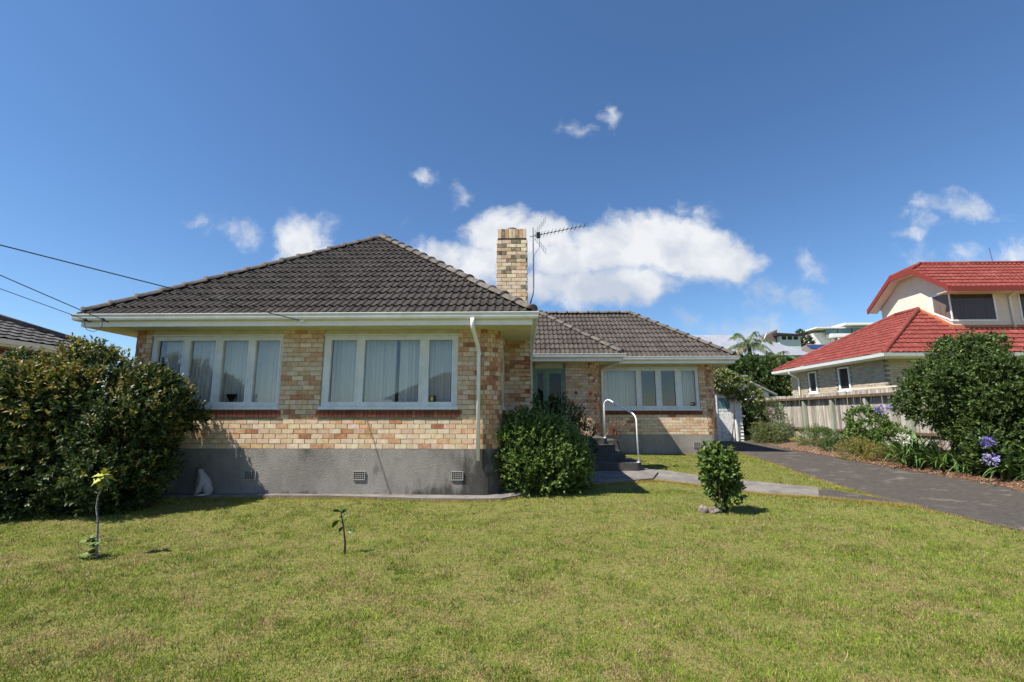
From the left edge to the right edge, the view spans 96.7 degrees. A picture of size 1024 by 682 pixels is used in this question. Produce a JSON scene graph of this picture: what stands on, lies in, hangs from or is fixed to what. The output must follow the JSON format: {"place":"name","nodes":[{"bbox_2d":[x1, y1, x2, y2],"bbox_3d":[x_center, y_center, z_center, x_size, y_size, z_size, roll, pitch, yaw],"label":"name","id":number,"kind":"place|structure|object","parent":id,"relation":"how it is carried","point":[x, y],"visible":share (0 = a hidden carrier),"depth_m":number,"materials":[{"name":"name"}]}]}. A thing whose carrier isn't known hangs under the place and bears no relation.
{"place":"outdoors","nodes":[
{"label":"outdoors","id":0,"kind":"place"},
{"bbox_2d":[0,352,1023,681],"bbox_3d":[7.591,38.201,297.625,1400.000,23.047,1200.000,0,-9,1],"label":"ground","id":1,"kind":"structure","parent":0,"point":[568,616],"depth_m":4.26,"materials":[{"name":"green plant"}]},
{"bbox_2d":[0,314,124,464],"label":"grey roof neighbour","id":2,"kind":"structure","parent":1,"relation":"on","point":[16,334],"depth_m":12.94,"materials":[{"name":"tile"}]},
{"bbox_2d":[78,468,113,558],"bbox_3d":[-4.790,1.988,5.246,0.233,1.031,0.323,8,-12,-41],"label":"fig sapling","id":3,"kind":"object","parent":1,"relation":"on","point":[99,481],"visible":0.98,"depth_m":5.24,"materials":[{"name":"green plant"}]},
{"bbox_2d":[0,332,214,522],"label":"hedge shrub","id":4,"kind":"object","parent":1,"relation":"on","point":[74,439],"visible":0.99,"depth_m":7.29,"materials":[{"name":"green plant"}]},
{"bbox_2d":[87,479,529,501],"bbox_3d":[-3.801,3.026,9.113,8.320,0.318,1.840,0,-9,1],"label":"house edging strip","id":5,"kind":"object","parent":1,"relation":"on","point":[503,495],"visible":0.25,"depth_m":8.33,"materials":[{"name":"concrete"}]},
{"bbox_2d":[193,466,212,495],"bbox_3d":[-5.726,2.585,8.463,0.288,0.536,0.418,9,-13,-43],"label":"cat","id":6,"kind":"object","parent":5,"relation":"on","point":[203,484],"visible":1,"depth_m":8.39},
{"bbox_2d":[332,506,355,553],"bbox_3d":[-1.945,2.188,5.251,0.248,0.555,0.140,-4,-10,22],"label":"lemon sapling","id":7,"kind":"object","parent":1,"relation":"on","point":[334,523],"visible":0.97,"depth_m":5.27,"materials":[{"name":"green plant"}]},
{"bbox_2d":[71,227,739,494],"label":"brick house","id":8,"kind":"structure","parent":1,"relation":"on","point":[511,349],"depth_m":8.90,"materials":[{"name":"brick"},{"name":"concrete"},{"name":"roof tile"}]},
{"bbox_2d":[0,288,82,318],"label":"service wire","id":9,"kind":"object","parent":8,"relation":"attached to","point":[41,303],"visible":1,"depth_m":7.98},
{"bbox_2d":[0,275,100,318],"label":"service wire","id":10,"kind":"object","parent":8,"relation":"attached to","point":[50,296],"visible":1,"depth_m":7.90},
{"bbox_2d":[0,244,299,320],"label":"service wire","id":11,"kind":"object","parent":8,"relation":"attached to","point":[139,280],"visible":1,"depth_m":6.67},
{"bbox_2d":[151,330,284,416],"bbox_3d":[-5.826,0.633,8.947,2.752,1.689,0.135,0,-9,1],"label":"window","id":12,"kind":"structure","parent":8,"relation":"in","point":[247,408],"depth_m":8.96,"materials":[{"name":"paint"}]},
{"bbox_2d":[165,341,279,406],"bbox_3d":[-5.818,0.611,9.214,2.557,1.460,0.187,0,-9,1],"label":"curtain","id":13,"kind":"object","parent":8,"relation":"hanging from","point":[234,366],"visible":0.52,"depth_m":9.22,"materials":[{"name":"white fabric"}]},
{"bbox_2d":[226,394,236,401],"bbox_3d":[-5.552,1.168,8.992,0.200,0.230,0.200,0,-9,1],"label":"ornament","id":14,"kind":"object","parent":8,"relation":"in","point":[231,397],"visible":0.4,"depth_m":8.95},
{"bbox_2d":[329,340,397,406],"bbox_3d":[-2.993,0.612,9.158,1.350,1.480,0.142,0,-9,1],"label":"curtain","id":15,"kind":"object","parent":8,"relation":"hanging from","point":[380,372],"visible":0.72,"depth_m":9.16,"materials":[{"name":"white fabric"}]},
{"bbox_2d":[316,330,459,416],"bbox_3d":[-2.372,0.619,8.860,2.762,1.689,0.135,0,-9,1],"label":"window","id":16,"kind":"structure","parent":8,"relation":"in","point":[369,409],"depth_m":8.82,"materials":[{"name":"paint"}]},
{"bbox_2d":[398,340,451,401],"bbox_3d":[-1.666,0.605,9.115,1.207,1.480,0.154,0,-9,1],"label":"curtain","id":17,"kind":"object","parent":8,"relation":"hanging from","point":[440,373],"visible":0.61,"depth_m":9.12,"materials":[{"name":"white fabric"}]},
{"bbox_2d":[502,339,505,414],"bbox_3d":[-0.217,0.755,9.698,0.135,1.689,0.982,0,-9,1],"label":"window","id":18,"kind":"structure","parent":8,"relation":"in","point":[504,408],"depth_m":10.01,"materials":[{"name":"paint"}]},
{"bbox_2d":[533,363,565,429],"bbox_3d":[1.195,1.838,14.506,1.030,2.290,0.162,0,-9,1],"label":"door","id":19,"kind":"structure","parent":8,"relation":"in","point":[547,377],"depth_m":14.60,"materials":[{"name":"green paint"}]},
{"bbox_2d":[530,216,585,303],"bbox_3d":[1.034,-1.645,10.893,1.526,2.773,0.538,-3,-10,19],"label":"tv antenna","id":20,"kind":"object","parent":8,"relation":"attached to","point":[537,234],"visible":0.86,"depth_m":11.06,"materials":[{"name":"metal"}]},
{"bbox_2d":[606,371,635,405],"bbox_3d":[3.749,1.614,15.470,1.302,1.440,0.185,0,-9,1],"label":"curtain","id":21,"kind":"object","parent":8,"relation":"hanging from","point":[620,388],"visible":0.66,"depth_m":15.47,"materials":[{"name":"white fabric"}]},
{"bbox_2d":[602,365,702,414],"bbox_3d":[4.627,1.619,15.156,3.272,1.649,0.135,0,-9,1],"label":"window","id":22,"kind":"structure","parent":8,"relation":"in","point":[657,369],"depth_m":15.12,"materials":[{"name":"paint"}]},
{"bbox_2d":[681,371,695,405],"bbox_3d":[5.898,1.607,15.429,0.601,1.440,0.153,0,-9,1],"label":"curtain","id":23,"kind":"object","parent":8,"relation":"hanging from","point":[688,387],"visible":0.51,"depth_m":15.42,"materials":[{"name":"white fabric"}]},
{"bbox_2d":[490,399,598,497],"bbox_3d":[0.582,2.173,9.014,2.252,2.021,1.538,0,-9,1],"label":"glossy shrub","id":24,"kind":"object","parent":1,"relation":"on","point":[545,441],"visible":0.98,"depth_m":8.69,"materials":[{"name":"green plant"}]},
{"bbox_2d":[532,391,600,471],"bbox_3d":[0.964,2.206,10.791,2.357,2.058,1.371,0,-9,1],"label":"flowering shrub","id":25,"kind":"object","parent":1,"relation":"on","point":[581,424],"visible":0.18,"depth_m":10.81,"materials":[{"name":"green plant"}]},
{"bbox_2d":[603,419,627,450],"bbox_3d":[2.913,2.885,13.055,0.810,1.319,1.764,0,-9,1],"label":"planter","id":26,"kind":"object","parent":1,"relation":"on","point":[616,443],"visible":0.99,"depth_m":12.74,"materials":[{"name":"concrete"}]},
{"bbox_2d":[698,505,707,512],"bbox_3d":[3.055,2.695,7.267,0.143,0.150,0.162,4,-10,-21],"label":"rock","id":27,"kind":"object","parent":1,"relation":"on","point":[702,508],"visible":0.83,"depth_m":7.21,"materials":[{"name":"grey stone"}]},
{"bbox_2d":[708,507,721,513],"bbox_3d":[3.223,2.701,7.238,0.241,0.130,0.161,0,-9,1],"label":"rock","id":28,"kind":"object","parent":1,"relation":"on","point":[712,510],"visible":0.75,"depth_m":7.19,"materials":[{"name":"grey stone"}]},
{"bbox_2d":[695,439,748,512],"bbox_3d":[3.376,2.187,7.304,0.786,1.206,0.749,0,-9,1],"label":"citrus bush","id":29,"kind":"object","parent":1,"relation":"on","point":[718,465],"visible":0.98,"depth_m":7.22,"materials":[{"name":"green plant"}]},
{"bbox_2d":[714,375,747,440],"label":"white shed","id":30,"kind":"structure","parent":1,"relation":"on","point":[725,406],"depth_m":19.08,"materials":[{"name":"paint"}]},
{"bbox_2d":[717,396,736,440],"bbox_3d":[8.993,3.272,19.091,0.710,1.885,0.050,0,-9,1],"label":"door","id":31,"kind":"structure","parent":30,"relation":"in","point":[725,407],"depth_m":19.08,"materials":[{"name":"paint"}]},
{"bbox_2d":[724,363,749,376],"bbox_3d":[11.738,2.437,27.503,5.622,4.670,3.288,0,-9,1],"label":"tree","id":32,"kind":"object","parent":1,"relation":"on","point":[740,372],"visible":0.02,"depth_m":26.69,"materials":[{"name":"green plant"}]},
{"bbox_2d":[713,366,766,441],"bbox_3d":[9.357,2.575,18.989,2.550,3.339,1.071,0,-9,1],"label":"climbing bush","id":33,"kind":"object","parent":1,"relation":"on","point":[747,391],"visible":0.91,"depth_m":18.86,"materials":[{"name":"green plant"}]},
{"bbox_2d":[692,333,806,379],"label":"grey roof house","id":34,"kind":"structure","parent":1,"relation":"on","point":[722,340],"depth_m":46.67,"materials":[{"name":"white paint"}]},
{"bbox_2d":[719,369,787,417],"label":"gabled garage","id":35,"kind":"structure","parent":1,"relation":"on","point":[769,393],"depth_m":24.49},
{"bbox_2d":[741,398,767,434],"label":"shrub","id":36,"kind":"object","parent":1,"relation":"on","point":[749,415],"visible":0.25,"depth_m":21.28,"materials":[{"name":"green plant"}]},
{"bbox_2d":[727,331,782,376],"bbox_3d":[15.023,1.856,28.146,3.593,4.974,3.119,-4,-10,24],"label":"palm tree","id":37,"kind":"object","parent":1,"relation":"on","point":[749,346],"visible":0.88,"depth_m":28.31,"materials":[{"name":"green plant"}]},
{"bbox_2d":[728,350,798,395],"bbox_3d":[14.782,2.487,27.191,6.505,3.820,3.061,0,-9,1],"label":"tree","id":38,"kind":"object","parent":1,"relation":"on","point":[766,366],"visible":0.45,"depth_m":26.46,"materials":[{"name":"green plant"}]},
{"bbox_2d":[761,395,789,431],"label":"rose bush","id":39,"kind":"object","parent":1,"relation":"on","point":[776,410],"visible":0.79,"depth_m":19.66,"materials":[{"name":"green plant"}]},
{"bbox_2d":[754,351,797,389],"bbox_3d":[16.183,2.437,27.618,2.781,3.754,3.052,0,-9,1],"label":"palm tree","id":40,"kind":"object","parent":1,"relation":"on","point":[778,357],"visible":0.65,"depth_m":27.51,"materials":[{"name":"green plant"}]},
{"bbox_2d":[758,330,804,366],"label":"pale tower house","id":41,"kind":"structure","parent":1,"relation":"on","point":[791,340],"depth_m":54.88,"materials":[{"name":"white paint"}]},
{"bbox_2d":[782,336,797,339],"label":"window","id":42,"kind":"structure","parent":41,"relation":"in","point":[783,337],"depth_m":54.90,"materials":[{"name":"black glass"}]},
{"bbox_2d":[795,328,815,345],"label":"hill tree","id":43,"kind":"object","parent":1,"relation":"on","point":[809,338],"visible":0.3,"depth_m":120.73,"materials":[{"name":"green plant"}]},
{"bbox_2d":[795,323,872,343],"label":"white modern house","id":44,"kind":"structure","parent":1,"relation":"on","point":[824,335],"depth_m":132.37,"materials":[{"name":"paint"}]},
{"bbox_2d":[825,329,836,334],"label":"window","id":45,"kind":"structure","parent":44,"relation":"in","point":[827,331],"depth_m":132.35,"materials":[{"name":"teal glass"}]},
{"bbox_2d":[837,328,850,332],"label":"window","id":46,"kind":"structure","parent":44,"relation":"in","point":[846,330],"depth_m":132.29,"materials":[{"name":"teal glass"}]},
{"bbox_2d":[801,344,878,365],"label":"brown roof house","id":47,"kind":"structure","parent":1,"relation":"on","point":[807,348],"depth_m":61.22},
{"bbox_2d":[819,488,919,507],"bbox_3d":[6.405,2.885,8.222,1.410,0.194,1.100,-7,-12,38],"label":"path apron","id":48,"kind":"object","parent":1,"relation":"on","point":[826,492],"visible":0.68,"depth_m":8.28,"materials":[{"name":"concrete"}]},
{"bbox_2d":[752,439,1023,490],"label":"garden bed","id":49,"kind":"object","parent":1,"relation":"on","point":[792,443],"visible":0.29,"depth_m":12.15,"materials":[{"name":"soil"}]},
{"bbox_2d":[746,419,795,443],"bbox_3d":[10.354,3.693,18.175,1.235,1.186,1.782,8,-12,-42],"label":"grey leaf bush","id":50,"kind":"object","parent":49,"relation":"on","point":[782,424],"visible":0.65,"depth_m":17.88,"materials":[{"name":"green plant"}]},
{"bbox_2d":[795,422,842,446],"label":"feathery bush","id":51,"kind":"object","parent":49,"relation":"on","point":[824,430],"visible":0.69,"depth_m":16.19,"materials":[{"name":"green plant"}]},
{"bbox_2d":[817,433,858,451],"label":"ground cover bush","id":52,"kind":"object","parent":49,"relation":"on","point":[833,442],"visible":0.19,"depth_m":14.81,"materials":[{"name":"green plant"}]},
{"bbox_2d":[833,435,899,461],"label":"yellow bush","id":53,"kind":"object","parent":49,"relation":"on","point":[870,446],"visible":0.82,"depth_m":13.01,"materials":[{"name":"green plant"}]},
{"bbox_2d":[839,402,913,456],"bbox_3d":[10.953,2.684,13.673,1.394,1.707,1.759,7,-12,-37],"label":"leafy bush","id":54,"kind":"object","parent":49,"relation":"on","point":[879,433],"visible":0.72,"depth_m":13.63,"materials":[{"name":"green plant"}]},
{"bbox_2d":[865,429,947,468],"bbox_3d":[10.322,2.777,11.700,2.034,1.026,1.908,0,-9,1],"label":"agapanthus","id":55,"kind":"object","parent":49,"relation":"on","point":[906,460],"visible":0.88,"depth_m":11.52,"materials":[{"name":"green plant"}]},
{"bbox_2d":[869,404,945,465],"bbox_3d":[10.632,2.546,12.184,2.040,1.805,2.240,0,-9,1],"label":"agapanthus","id":56,"kind":"object","parent":49,"relation":"on","point":[915,438],"visible":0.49,"depth_m":12.29,"materials":[{"name":"green plant"}]},
{"bbox_2d":[887,430,970,473],"bbox_3d":[10.377,2.665,10.868,1.956,1.133,2.004,0,-9,1],"label":"agapanthus","id":57,"kind":"object","parent":49,"relation":"on","point":[939,465],"visible":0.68,"depth_m":10.85,"materials":[{"name":"green plant"}]},
{"bbox_2d":[887,326,1023,475],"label":"rounded tree shrub","id":58,"kind":"object","parent":49,"relation":"on","point":[993,373],"visible":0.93,"depth_m":10.35,"materials":[{"name":"green plant"}]},
{"bbox_2d":[921,449,999,474],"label":"agapanthus","id":59,"kind":"object","parent":49,"relation":"on","point":[955,461],"visible":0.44,"depth_m":10.32,"materials":[{"name":"green plant"}]},
{"bbox_2d":[961,436,1023,482],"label":"agapanthus","id":60,"kind":"object","parent":49,"relation":"on","point":[1010,472],"visible":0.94,"depth_m":9.39,"materials":[{"name":"green plant"}]},
{"bbox_2d":[1003,444,1023,480],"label":"agapanthus","id":61,"kind":"object","parent":49,"relation":"on","point":[1014,460],"visible":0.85,"depth_m":9.07,"materials":[{"name":"green plant"}]},
{"bbox_2d":[760,385,1023,454],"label":"paling fence","id":62,"kind":"object","parent":1,"relation":"on","point":[827,409],"visible":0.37,"depth_m":16.92,"materials":[{"name":"brown wood"}]},
{"bbox_2d":[771,248,1023,432],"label":"red roof house","id":63,"kind":"structure","parent":1,"relation":"on","point":[919,305],"depth_m":19.09,"materials":[{"name":"brick"}]},
{"bbox_2d":[808,371,818,393],"bbox_3d":[14.443,2.011,21.831,0.130,1.070,0.680,0,-9,1],"label":"window","id":64,"kind":"structure","parent":63,"relation":"in","point":[811,392],"depth_m":21.76,"materials":[{"name":"white paint"}]},
{"bbox_2d":[837,366,852,391],"bbox_3d":[14.388,1.666,19.699,0.130,1.070,0.780,0,-9,1],"label":"window","id":65,"kind":"structure","parent":63,"relation":"in","point":[848,389],"depth_m":19.72,"materials":[{"name":"white paint"}]},
{"bbox_2d":[930,294,998,320],"bbox_3d":[18.973,-1.370,19.123,1.850,1.260,0.835,0,-9,1],"label":"corner window","id":66,"kind":"structure","parent":63,"relation":"in","point":[952,307],"depth_m":18.75,"materials":[{"name":"black glass"}]},
{"bbox_2d":[1017,294,1023,320],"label":"window","id":67,"kind":"structure","parent":63,"relation":"in","point":[1020,297],"depth_m":18.68,"materials":[{"name":"white paint"}]},
{"bbox_2d":[0,0,1023,410],"label":"sky","id":68,"kind":"structure","parent":0,"point":[729,167],"materials":[{"name":"blue"}]},
{"bbox_2d":[542,467,657,486],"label":"entry paving","id":69,"kind":"structure","parent":0,"point":[602,477],"depth_m":10.25,"materials":[{"name":"concrete"}]},
{"bbox_2d":[553,435,641,470],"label":"entry steps","id":70,"kind":"structure","parent":69,"relation":"on","point":[609,457],"depth_m":11.40,"materials":[{"name":"concrete"}]},
{"bbox_2d":[603,399,639,462],"bbox_3d":[2.799,2.285,11.769,0.090,1.572,1.313,5,-10,-28],"label":"handrail","id":71,"kind":"object","parent":70,"relation":"on","point":[636,424],"visible":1,"depth_m":11.57,"materials":[{"name":"metal"}]},
{"bbox_2d":[651,469,818,496],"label":"garden path","id":72,"kind":"structure","parent":0,"point":[757,486],"depth_m":9.38,"materials":[{"name":"concrete"}]},
{"bbox_2d":[719,441,1023,531],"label":"driveway","id":73,"kind":"structure","parent":0,"point":[996,505],"depth_m":9.40,"materials":[{"name":"grey asphalt"}]}
]}

